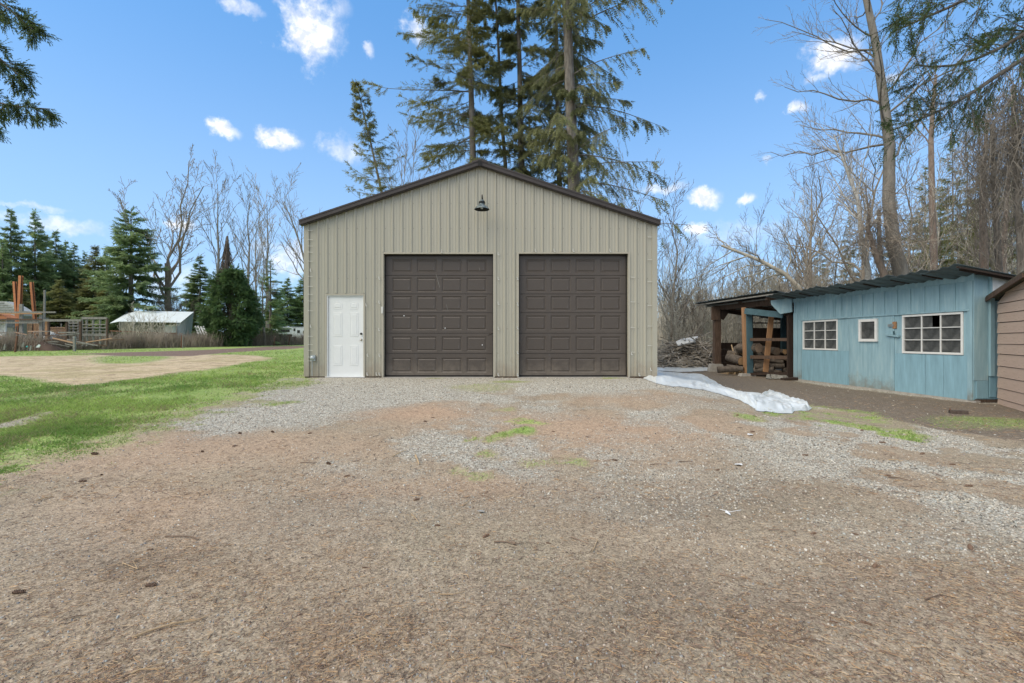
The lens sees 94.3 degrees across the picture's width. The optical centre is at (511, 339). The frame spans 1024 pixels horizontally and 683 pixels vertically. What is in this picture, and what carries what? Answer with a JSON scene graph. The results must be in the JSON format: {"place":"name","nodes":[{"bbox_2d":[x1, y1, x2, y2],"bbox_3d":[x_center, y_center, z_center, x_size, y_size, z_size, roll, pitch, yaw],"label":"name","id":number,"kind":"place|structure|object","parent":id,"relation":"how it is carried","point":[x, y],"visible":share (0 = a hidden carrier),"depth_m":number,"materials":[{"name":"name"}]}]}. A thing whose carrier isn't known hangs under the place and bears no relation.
{"place":"outdoors","nodes":[
{"label":"outdoors","id":0,"kind":"place"},
{"bbox_2d":[0,345,1023,682],"bbox_3d":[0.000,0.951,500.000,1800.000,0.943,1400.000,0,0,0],"label":"ground","id":1,"kind":"structure","parent":0,"point":[78,367],"depth_m":3.58,"materials":[{"name":"gravel"}]},
{"bbox_2d":[0,238,17,301],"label":"spruce tree","id":2,"kind":"object","parent":1,"relation":"on","point":[7,284],"visible":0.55,"depth_m":57.97,"materials":[{"name":"green plant"}]},
{"bbox_2d":[16,275,22,331],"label":"steel beam","id":3,"kind":"structure","parent":1,"relation":"on","point":[20,290],"depth_m":38.59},
{"bbox_2d":[0,301,48,337],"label":"grey roofed house","id":4,"kind":"structure","parent":1,"relation":"on","point":[6,306],"depth_m":45.69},
{"bbox_2d":[0,207,54,307],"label":"spruce tree","id":5,"kind":"object","parent":1,"relation":"on","point":[9,244],"visible":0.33,"depth_m":59.91,"materials":[{"name":"green plant"}]},
{"bbox_2d":[29,282,37,336],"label":"steel beam","id":6,"kind":"structure","parent":1,"relation":"on","point":[33,301],"depth_m":39.40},
{"bbox_2d":[0,0,66,143],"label":"overhanging fir tree","id":7,"kind":"object","parent":1,"relation":"on","point":[29,27],"visible":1,"depth_m":7.00,"materials":[{"name":"plant"}]},
{"bbox_2d":[0,209,68,318],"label":"spruce tree","id":8,"kind":"object","parent":1,"relation":"on","point":[41,260],"visible":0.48,"depth_m":60.72,"materials":[{"name":"green plant"}]},
{"bbox_2d":[5,336,66,350],"bbox_3d":[-37.667,0.285,36.000,6.821,1.160,1.600,0,0,0],"label":"scrap heap","id":9,"kind":"object","parent":1,"relation":"on","point":[46,346],"visible":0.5,"depth_m":35.56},
{"bbox_2d":[0,304,108,344],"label":"timber corral","id":10,"kind":"object","parent":1,"relation":"on","point":[40,321],"visible":0.82,"depth_m":36.81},
{"bbox_2d":[31,229,77,323],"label":"spruce tree","id":11,"kind":"object","parent":1,"relation":"on","point":[59,253],"visible":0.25,"depth_m":63.97,"materials":[{"name":"green plant"}]},
{"bbox_2d":[37,279,91,339],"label":"spruce tree","id":12,"kind":"object","parent":1,"relation":"on","point":[66,306],"visible":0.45,"depth_m":51.65,"materials":[{"name":"green plant"}]},
{"bbox_2d":[13,324,123,346],"bbox_3d":[-34.876,-0.376,37.032,10.732,2.012,2.844,0,0,0],"label":"lumber pile","id":13,"kind":"object","parent":1,"relation":"on","point":[69,340],"visible":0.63,"depth_m":36.07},
{"bbox_2d":[53,242,90,329],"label":"spruce tree","id":14,"kind":"object","parent":1,"relation":"on","point":[70,253],"visible":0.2,"depth_m":65.55,"materials":[{"name":"green plant"}]},
{"bbox_2d":[64,245,106,330],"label":"spruce tree","id":15,"kind":"object","parent":1,"relation":"on","point":[84,292],"visible":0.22,"depth_m":63.19,"materials":[{"name":"green plant"}]},
{"bbox_2d":[81,317,106,345],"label":"plank gate","id":16,"kind":"structure","parent":1,"relation":"on","point":[86,327],"depth_m":37.66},
{"bbox_2d":[83,290,114,337],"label":"spruce tree","id":17,"kind":"object","parent":1,"relation":"on","point":[100,293],"visible":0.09,"depth_m":56.16,"materials":[{"name":"green plant"}]},
{"bbox_2d":[65,206,181,344],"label":"fir tree","id":18,"kind":"object","parent":1,"relation":"on","point":[120,300],"visible":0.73,"depth_m":53.76,"materials":[{"name":"plant"}]},
{"bbox_2d":[123,304,175,337],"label":"yard shrub","id":19,"kind":"object","parent":1,"relation":"on","point":[145,330],"visible":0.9,"depth_m":45.77,"materials":[{"name":"brown plant"}]},
{"bbox_2d":[0,330,303,351],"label":"dry hedge","id":20,"kind":"object","parent":1,"relation":"on","point":[131,341],"visible":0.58,"depth_m":43.29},
{"bbox_2d":[110,311,193,340],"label":"shed","id":21,"kind":"structure","parent":1,"relation":"on","point":[182,322],"depth_m":50.45,"materials":[{"name":"metal"}]},
{"bbox_2d":[108,143,221,310],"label":"cottonwood tree","id":22,"kind":"object","parent":1,"relation":"on","point":[168,276],"visible":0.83,"depth_m":57.72,"materials":[{"name":"brown plant"}]},
{"bbox_2d":[132,610,205,637],"bbox_3d":[-1.681,1.394,2.333,0.091,0.021,0.287,0,0,43],"label":"twig","id":23,"kind":"object","parent":1,"relation":"on","point":[149,630],"visible":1,"depth_m":2.33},
{"bbox_2d":[149,281,206,316],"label":"tangled shrub","id":24,"kind":"object","parent":1,"relation":"on","point":[175,308],"visible":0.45,"depth_m":56.53,"materials":[{"name":"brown plant"}]},
{"bbox_2d":[175,254,226,341],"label":"spruce tree","id":25,"kind":"object","parent":1,"relation":"on","point":[194,284],"visible":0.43,"depth_m":65.21,"materials":[{"name":"green plant"}]},
{"bbox_2d":[182,151,261,270],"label":"poplar tree","id":26,"kind":"object","parent":1,"relation":"on","point":[217,238],"visible":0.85,"depth_m":62.34,"materials":[{"name":"brown plant"}]},
{"bbox_2d":[191,236,265,346],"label":"ivy covered tree","id":27,"kind":"object","parent":1,"relation":"on","point":[231,284],"visible":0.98,"depth_m":50.75,"materials":[{"name":"green plant"}]},
{"bbox_2d":[211,173,276,285],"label":"poplar tree","id":28,"kind":"object","parent":1,"relation":"on","point":[248,251],"visible":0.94,"depth_m":60.30,"materials":[{"name":"brown plant"}]},
{"bbox_2d":[245,210,274,328],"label":"poplar tree","id":29,"kind":"object","parent":1,"relation":"on","point":[257,254],"visible":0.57,"depth_m":69.86,"materials":[{"name":"brown plant"}]},
{"bbox_2d":[237,170,284,331],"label":"poplar tree","id":30,"kind":"object","parent":1,"relation":"on","point":[267,248],"visible":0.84,"depth_m":64.00,"materials":[{"name":"brown plant"}]},
{"bbox_2d":[249,254,283,343],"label":"poplar tree","id":31,"kind":"object","parent":1,"relation":"on","point":[264,311],"visible":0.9,"depth_m":55.69,"materials":[{"name":"brown plant"}]},
{"bbox_2d":[256,260,298,344],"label":"slim spruce tree","id":32,"kind":"object","parent":1,"relation":"on","point":[275,324],"visible":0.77,"depth_m":57.91,"materials":[{"name":"green plant"}]},
{"bbox_2d":[272,277,303,334],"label":"spruce tree","id":33,"kind":"object","parent":1,"relation":"on","point":[290,298],"visible":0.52,"depth_m":73.63,"materials":[{"name":"green plant"}]},
{"bbox_2d":[267,162,321,280],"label":"leaning poplar tree","id":34,"kind":"object","parent":1,"relation":"on","point":[293,226],"visible":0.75,"depth_m":49.80,"materials":[{"name":"brown plant"}]},
{"bbox_2d":[285,273,303,326],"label":"spruce tree","id":35,"kind":"object","parent":1,"relation":"on","point":[300,290],"visible":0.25,"depth_m":74.87,"materials":[{"name":"green plant"}]},
{"bbox_2d":[343,78,407,197],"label":"lone spruce tree","id":36,"kind":"object","parent":1,"relation":"on","point":[356,88],"visible":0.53,"depth_m":26.93,"materials":[{"name":"green plant"}]},
{"bbox_2d":[374,100,444,189],"bbox_3d":[-5.829,-6.050,26.890,5.158,14.651,4.016,0,0,29],"label":"bare treetop","id":37,"kind":"object","parent":1,"relation":"on","point":[401,174],"visible":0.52,"depth_m":26.60,"materials":[{"name":"brown plant"}]},
{"bbox_2d":[360,0,511,192],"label":"tall spruce tree","id":38,"kind":"object","parent":1,"relation":"on","point":[472,116],"visible":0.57,"depth_m":23.87,"materials":[{"name":"green plant"}]},
{"bbox_2d":[299,159,660,377],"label":"metal barn","id":39,"kind":"structure","parent":1,"relation":"on","point":[439,276],"depth_m":12.37,"materials":[{"name":"beige paint"}]},
{"bbox_2d":[329,297,362,375],"bbox_3d":[-4.330,-0.091,12.378,0.898,2.083,0.104,0,0,0],"label":"entry door","id":40,"kind":"structure","parent":39,"relation":"in","point":[345,313],"depth_m":12.39,"materials":[{"name":"white paint"}]},
{"bbox_2d":[386,255,492,376],"bbox_3d":[-1.911,-0.780,12.518,2.859,3.520,0.085,0,0,0],"label":"garage door","id":41,"kind":"structure","parent":39,"relation":"in","point":[439,308],"depth_m":12.50,"materials":[{"name":"brown metal"}]},
{"bbox_2d":[519,255,625,376],"bbox_3d":[1.595,-0.780,12.528,2.840,3.520,0.064,0,0,0],"label":"garage door","id":42,"kind":"structure","parent":39,"relation":"in","point":[572,308],"depth_m":12.50,"materials":[{"name":"brown metal"}]},
{"bbox_2d":[455,0,549,182],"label":"tall spruce tree","id":43,"kind":"object","parent":1,"relation":"on","point":[498,70],"visible":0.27,"depth_m":25.70,"materials":[{"name":"green plant"}]},
{"bbox_2d":[0,439,1023,682],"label":"pebbles","id":44,"kind":"object","parent":1,"relation":"on","point":[475,635],"visible":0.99,"depth_m":2.51,"materials":[{"name":"gravel"}]},
{"bbox_2d":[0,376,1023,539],"bbox_3d":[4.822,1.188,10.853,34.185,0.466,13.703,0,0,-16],"label":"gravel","id":45,"kind":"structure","parent":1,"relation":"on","point":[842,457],"depth_m":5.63,"materials":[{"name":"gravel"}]},
{"bbox_2d":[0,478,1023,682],"bbox_3d":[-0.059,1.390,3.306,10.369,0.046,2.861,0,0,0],"label":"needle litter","id":46,"kind":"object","parent":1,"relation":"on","point":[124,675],"visible":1,"depth_m":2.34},
{"bbox_2d":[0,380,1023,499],"bbox_3d":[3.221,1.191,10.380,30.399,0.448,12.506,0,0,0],"label":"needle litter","id":47,"kind":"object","parent":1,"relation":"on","point":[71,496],"visible":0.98,"depth_m":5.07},
{"bbox_2d":[483,0,565,179],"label":"tall spruce tree","id":48,"kind":"object","parent":1,"relation":"on","point":[510,48],"visible":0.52,"depth_m":24.59,"materials":[{"name":"green plant"}]},
{"bbox_2d":[520,0,608,188],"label":"tall spruce tree","id":49,"kind":"object","parent":1,"relation":"on","point":[556,33],"visible":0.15,"depth_m":25.13,"materials":[{"name":"green plant"}]},
{"bbox_2d":[509,0,692,254],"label":"tall spruce tree","id":50,"kind":"object","parent":1,"relation":"on","point":[573,135],"visible":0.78,"depth_m":21.81,"materials":[{"name":"green plant"}]},
{"bbox_2d":[614,149,673,265],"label":"bare tree","id":51,"kind":"object","parent":1,"relation":"on","point":[643,200],"visible":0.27,"depth_m":31.27,"materials":[{"name":"brown plant"}]},
{"bbox_2d":[657,229,690,346],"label":"bare tree","id":52,"kind":"object","parent":1,"relation":"on","point":[674,275],"visible":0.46,"depth_m":32.91,"materials":[{"name":"brown plant"}]},
{"bbox_2d":[657,283,705,353],"bbox_3d":[8.726,-0.926,25.188,2.785,4.886,4.162,0,0,12],"label":"bare shrub","id":53,"kind":"object","parent":1,"relation":"on","point":[676,333],"visible":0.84,"depth_m":24.97,"materials":[{"name":"brown plant"}]},
{"bbox_2d":[647,162,717,346],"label":"bare tree","id":54,"kind":"object","parent":1,"relation":"on","point":[675,268],"visible":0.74,"depth_m":25.06,"materials":[{"name":"brown plant"}]},
{"bbox_2d":[657,366,707,371],"bbox_3d":[7.774,1.341,22.829,3.508,0.100,6.046,0,0,23],"label":"plastic tarp","id":55,"kind":"object","parent":1,"relation":"on","point":[680,369],"visible":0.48,"depth_m":21.66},
{"bbox_2d":[657,332,712,367],"bbox_3d":[9.252,0.445,25.001,7.131,1.963,5.278,0,0,0],"label":"brush pile","id":56,"kind":"object","parent":1,"relation":"on","point":[704,359],"visible":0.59,"depth_m":23.95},
{"bbox_2d":[657,269,726,340],"bbox_3d":[9.667,-1.316,26.848,3.262,5.710,3.720,0,0,-43],"label":"bare shrub","id":57,"kind":"object","parent":1,"relation":"on","point":[676,299],"visible":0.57,"depth_m":26.34,"materials":[{"name":"brown plant"}]},
{"bbox_2d":[683,230,712,339],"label":"bare tree","id":58,"kind":"object","parent":1,"relation":"on","point":[699,286],"visible":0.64,"depth_m":27.47,"materials":[{"name":"brown plant"}]},
{"bbox_2d":[681,283,730,344],"bbox_3d":[12.514,-1.131,30.938,2.958,5.332,4.042,0,0,7],"label":"bare shrub","id":59,"kind":"object","parent":1,"relation":"on","point":[709,321],"visible":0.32,"depth_m":30.25,"materials":[{"name":"brown plant"}]},
{"bbox_2d":[703,228,742,342],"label":"bare tree","id":60,"kind":"object","parent":1,"relation":"on","point":[722,274],"visible":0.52,"depth_m":35.53,"materials":[{"name":"brown plant"}]},
{"bbox_2d":[690,275,761,342],"bbox_3d":[11.762,-1.091,25.943,4.456,5.231,2.981,0,0,16],"label":"bare shrub","id":61,"kind":"object","parent":1,"relation":"on","point":[733,335],"visible":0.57,"depth_m":25.82,"materials":[{"name":"brown plant"}]},
{"bbox_2d":[644,370,811,413],"bbox_3d":[5.719,1.149,14.783,3.505,0.508,13.315,0,0,12],"label":"plastic tarp","id":62,"kind":"object","parent":1,"relation":"on","point":[769,400],"visible":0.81,"depth_m":10.61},
{"bbox_2d":[715,239,755,342],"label":"bare tree","id":63,"kind":"object","parent":1,"relation":"on","point":[735,279],"visible":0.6,"depth_m":27.19,"materials":[{"name":"brown plant"}]},
{"bbox_2d":[682,224,803,301],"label":"fallen tree","id":64,"kind":"object","parent":1,"relation":"on","point":[765,263],"visible":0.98,"depth_m":22.64,"materials":[{"name":"brown plant"}]},
{"bbox_2d":[695,290,797,380],"bbox_3d":[10.867,-0.136,19.507,4.280,3.272,6.101,0,0,-3],"label":"wood shelter","id":65,"kind":"object","parent":1,"relation":"on","point":[747,307],"visible":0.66,"depth_m":18.54,"materials":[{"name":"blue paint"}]},
{"bbox_2d":[729,184,772,326],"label":"bare tree","id":66,"kind":"object","parent":1,"relation":"on","point":[760,222],"visible":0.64,"depth_m":29.11,"materials":[{"name":"brown plant"}]},
{"bbox_2d":[731,259,788,327],"bbox_3d":[14.210,-1.574,26.814,3.471,6.257,4.743,0,0,34],"label":"bare shrub","id":67,"kind":"object","parent":1,"relation":"on","point":[774,286],"visible":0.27,"depth_m":25.96,"materials":[{"name":"brown plant"}]},
{"bbox_2d":[720,245,821,327],"bbox_3d":[15.339,-2.176,28.387,6.382,7.492,4.270,0,0,0],"label":"bare shrub","id":68,"kind":"object","parent":1,"relation":"on","point":[767,284],"visible":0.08,"depth_m":28.62,"materials":[{"name":"brown plant"}]},
{"bbox_2d":[657,244,891,348],"bbox_3d":[40.216,-2.784,46.998,62.219,8.416,29.341,0,0,0],"label":"brushwood","id":69,"kind":"object","parent":1,"relation":"on","point":[660,334],"visible":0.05,"depth_m":35.89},
{"bbox_2d":[762,219,805,327],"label":"bare tree","id":70,"kind":"object","parent":1,"relation":"on","point":[780,261],"visible":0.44,"depth_m":25.20,"materials":[{"name":"brown plant"}]},
{"bbox_2d":[769,187,836,286],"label":"bare tree","id":71,"kind":"object","parent":1,"relation":"on","point":[801,230],"visible":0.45,"depth_m":33.03,"materials":[{"name":"brown plant"}]},
{"bbox_2d":[776,151,841,289],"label":"bare tree","id":72,"kind":"object","parent":1,"relation":"on","point":[807,250],"visible":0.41,"depth_m":27.75,"materials":[{"name":"brown plant"}]},
{"bbox_2d":[771,249,849,315],"bbox_3d":[12.197,-1.147,19.897,3.490,5.358,3.061,0,0,-15],"label":"bare shrub","id":73,"kind":"object","parent":1,"relation":"on","point":[800,281],"visible":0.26,"depth_m":19.39,"materials":[{"name":"brown plant"}]},
{"bbox_2d":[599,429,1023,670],"bbox_3d":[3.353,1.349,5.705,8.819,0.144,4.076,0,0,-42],"label":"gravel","id":74,"kind":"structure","parent":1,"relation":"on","point":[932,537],"depth_m":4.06,"materials":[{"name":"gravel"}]},
{"bbox_2d":[765,141,870,286],"bbox_3d":[14.454,-3.891,23.022,4.056,11.257,3.933,0,0,20],"label":"forked bare tree","id":75,"kind":"object","parent":1,"relation":"on","point":[810,253],"visible":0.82,"depth_m":23.12,"materials":[{"name":"brown plant"}]},
{"bbox_2d":[794,96,882,279],"bbox_3d":[13.600,-4.938,19.858,2.727,11.336,3.481,0,0,-26],"label":"bare tree","id":76,"kind":"object","parent":1,"relation":"on","point":[850,173],"visible":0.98,"depth_m":19.53,"materials":[{"name":"brown plant"}]},
{"bbox_2d":[812,177,876,284],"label":"bare tree","id":77,"kind":"object","parent":1,"relation":"on","point":[836,267],"visible":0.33,"depth_m":23.73,"materials":[{"name":"brown plant"}]},
{"bbox_2d":[812,152,884,284],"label":"bare tree","id":78,"kind":"object","parent":1,"relation":"on","point":[856,226],"visible":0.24,"depth_m":29.19,"materials":[{"name":"brown plant"}]},
{"bbox_2d":[838,217,861,284],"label":"woodland conifer","id":79,"kind":"object","parent":1,"relation":"on","point":[853,256],"visible":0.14,"depth_m":40.07,"materials":[{"name":"plant"}]},
{"bbox_2d":[767,63,971,281],"bbox_3d":[15.676,-4.751,20.881,7.553,13.002,6.141,0,0,0],"label":"arching bare tree","id":80,"kind":"object","parent":1,"relation":"on","point":[862,270],"visible":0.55,"depth_m":20.95,"materials":[{"name":"brown plant"}]},
{"bbox_2d":[802,167,950,280],"bbox_3d":[14.068,-2.538,18.668,4.731,8.307,2.975,0,0,31],"label":"vine draped tree","id":81,"kind":"object","parent":1,"relation":"on","point":[879,236],"visible":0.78,"depth_m":18.31,"materials":[{"name":"plant"}]},
{"bbox_2d":[751,0,1023,275],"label":"tall poplar tree","id":82,"kind":"object","parent":1,"relation":"on","point":[882,92],"visible":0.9,"depth_m":18.90,"materials":[{"name":"brown plant"}]},
{"bbox_2d":[766,263,1015,402],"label":"blue shed","id":83,"kind":"structure","parent":1,"relation":"on","point":[931,333],"depth_m":12.23,"materials":[{"name":"paint"}]},
{"bbox_2d":[803,319,837,349],"bbox_3d":[9.995,-0.161,15.425,0.048,0.962,1.596,0,0,-4],"label":"window","id":84,"kind":"structure","parent":83,"relation":"in","point":[819,334],"depth_m":15.40,"materials":[{"name":"white paint"}]},
{"bbox_2d":[858,319,877,341],"bbox_3d":[10.073,-0.275,13.438,0.048,0.637,0.642,0,0,-4],"label":"window","id":85,"kind":"structure","parent":83,"relation":"in","point":[867,329],"depth_m":13.43,"materials":[{"name":"white paint"}]},
{"bbox_2d":[849,316,891,389],"bbox_3d":[10.115,0.347,13.416,0.027,2.005,1.503,0,0,-4],"label":"shed door","id":86,"kind":"structure","parent":83,"relation":"in","point":[870,363],"depth_m":13.32,"materials":[{"name":"blue paint"}]},
{"bbox_2d":[902,312,963,354],"bbox_3d":[10.233,-0.152,11.595,0.048,0.986,1.573,0,0,-4],"label":"window","id":87,"kind":"structure","parent":83,"relation":"in","point":[947,339],"depth_m":11.54,"materials":[{"name":"white paint"}]},
{"bbox_2d":[819,176,963,276],"bbox_3d":[13.817,-2.907,18.128,4.300,7.073,3.881,0,0,15],"label":"vine wrapped tree","id":88,"kind":"object","parent":1,"relation":"on","point":[876,256],"visible":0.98,"depth_m":17.86,"materials":[{"name":"brown plant"}]},
{"bbox_2d":[855,103,963,274],"bbox_3d":[24.778,-6.918,29.693,5.382,17.664,3.588,0,0,-7],"label":"bare tree","id":89,"kind":"object","parent":1,"relation":"on","point":[906,190],"visible":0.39,"depth_m":29.93,"materials":[{"name":"brown plant"}]},
{"bbox_2d":[901,165,949,267],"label":"woodland conifer","id":90,"kind":"object","parent":1,"relation":"on","point":[925,178],"visible":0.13,"depth_m":37.98,"materials":[{"name":"plant"}]},
{"bbox_2d":[898,165,962,271],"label":"bare tree","id":91,"kind":"object","parent":1,"relation":"on","point":[925,222],"visible":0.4,"depth_m":22.36,"materials":[{"name":"brown plant"}]},
{"bbox_2d":[887,30,977,269],"bbox_3d":[21.132,-7.264,24.022,3.288,16.150,3.153,0,0,-20],"label":"tree","id":92,"kind":"object","parent":1,"relation":"on","point":[931,162],"visible":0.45,"depth_m":23.92,"materials":[{"name":"brown plant"}]},
{"bbox_2d":[887,128,978,271],"bbox_3d":[22.290,-4.486,25.730,3.884,12.605,5.258,0,0,-36],"label":"bare tree","id":93,"kind":"object","parent":1,"relation":"on","point":[925,188],"visible":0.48,"depth_m":25.23,"materials":[{"name":"brown plant"}]},
{"bbox_2d":[921,185,954,269],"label":"woodland conifer","id":94,"kind":"object","parent":1,"relation":"on","point":[945,262],"visible":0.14,"depth_m":26.94,"materials":[{"name":"plant"}]},
{"bbox_2d":[861,0,1023,167],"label":"overhanging spruce tree","id":95,"kind":"object","parent":1,"relation":"on","point":[981,46],"visible":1,"depth_m":8.46,"materials":[{"name":"green plant"}]},
{"bbox_2d":[940,177,974,265],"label":"woodland conifer","id":96,"kind":"object","parent":1,"relation":"on","point":[948,251],"visible":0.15,"depth_m":24.99,"materials":[{"name":"plant"}]},
{"bbox_2d":[943,152,978,265],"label":"woodland conifer","id":97,"kind":"object","parent":1,"relation":"on","point":[951,257],"visible":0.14,"depth_m":28.97,"materials":[{"name":"plant"}]},
{"bbox_2d":[899,47,1023,274],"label":"vine draped tree","id":98,"kind":"object","parent":1,"relation":"on","point":[1014,145],"visible":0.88,"depth_m":17.06,"materials":[{"name":"plant"}]},
{"bbox_2d":[909,144,1013,268],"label":"woodland conifer","id":99,"kind":"object","parent":1,"relation":"on","point":[945,182],"visible":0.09,"depth_m":34.19,"materials":[{"name":"plant"}]},
{"bbox_2d":[908,81,1023,273],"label":"vine draped tree","id":100,"kind":"object","parent":1,"relation":"on","point":[998,265],"visible":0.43,"depth_m":19.04,"materials":[{"name":"plant"}]},
{"bbox_2d":[937,91,1008,268],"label":"pine tree","id":101,"kind":"object","parent":1,"relation":"on","point":[983,260],"visible":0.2,"depth_m":20.95,"materials":[{"name":"brown plant"}]},
{"bbox_2d":[945,141,1015,270],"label":"bare tree","id":102,"kind":"object","parent":1,"relation":"on","point":[971,231],"visible":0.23,"depth_m":21.07,"materials":[{"name":"brown plant"}]},
{"bbox_2d":[950,152,1015,272],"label":"bare tree","id":103,"kind":"object","parent":1,"relation":"on","point":[978,232],"visible":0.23,"depth_m":21.27,"materials":[{"name":"brown plant"}]},
{"bbox_2d":[985,271,1023,411],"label":"brown shed","id":104,"kind":"structure","parent":1,"relation":"on","point":[1009,295],"depth_m":9.74,"materials":[{"name":"paint"}]},
{"bbox_2d":[0,349,1023,489],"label":"grass","id":105,"kind":"structure","parent":0,"point":[28,431],"depth_m":8.28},
{"bbox_2d":[0,0,1023,329],"label":"sky","id":106,"kind":"structure","parent":0,"point":[262,85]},
{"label":"firewood log","id":107,"kind":"object","parent":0,"visible":0},
{"bbox_3d":[9.424,0.450,19.650,0.392,0.413,0.734,0,0,0],"label":"firewood log","id":108,"kind":"object","parent":107,"relation":"on","visible":0},
{"bbox_2d":[735,343,762,352],"bbox_3d":[9.378,0.320,18.835,0.402,0.405,1.113,0,0,-12],"label":"firewood log","id":109,"kind":"object","parent":108,"relation":"on","point":[756,347],"visible":0.64,"depth_m":18.36,"materials":[{"name":"brown wood"}]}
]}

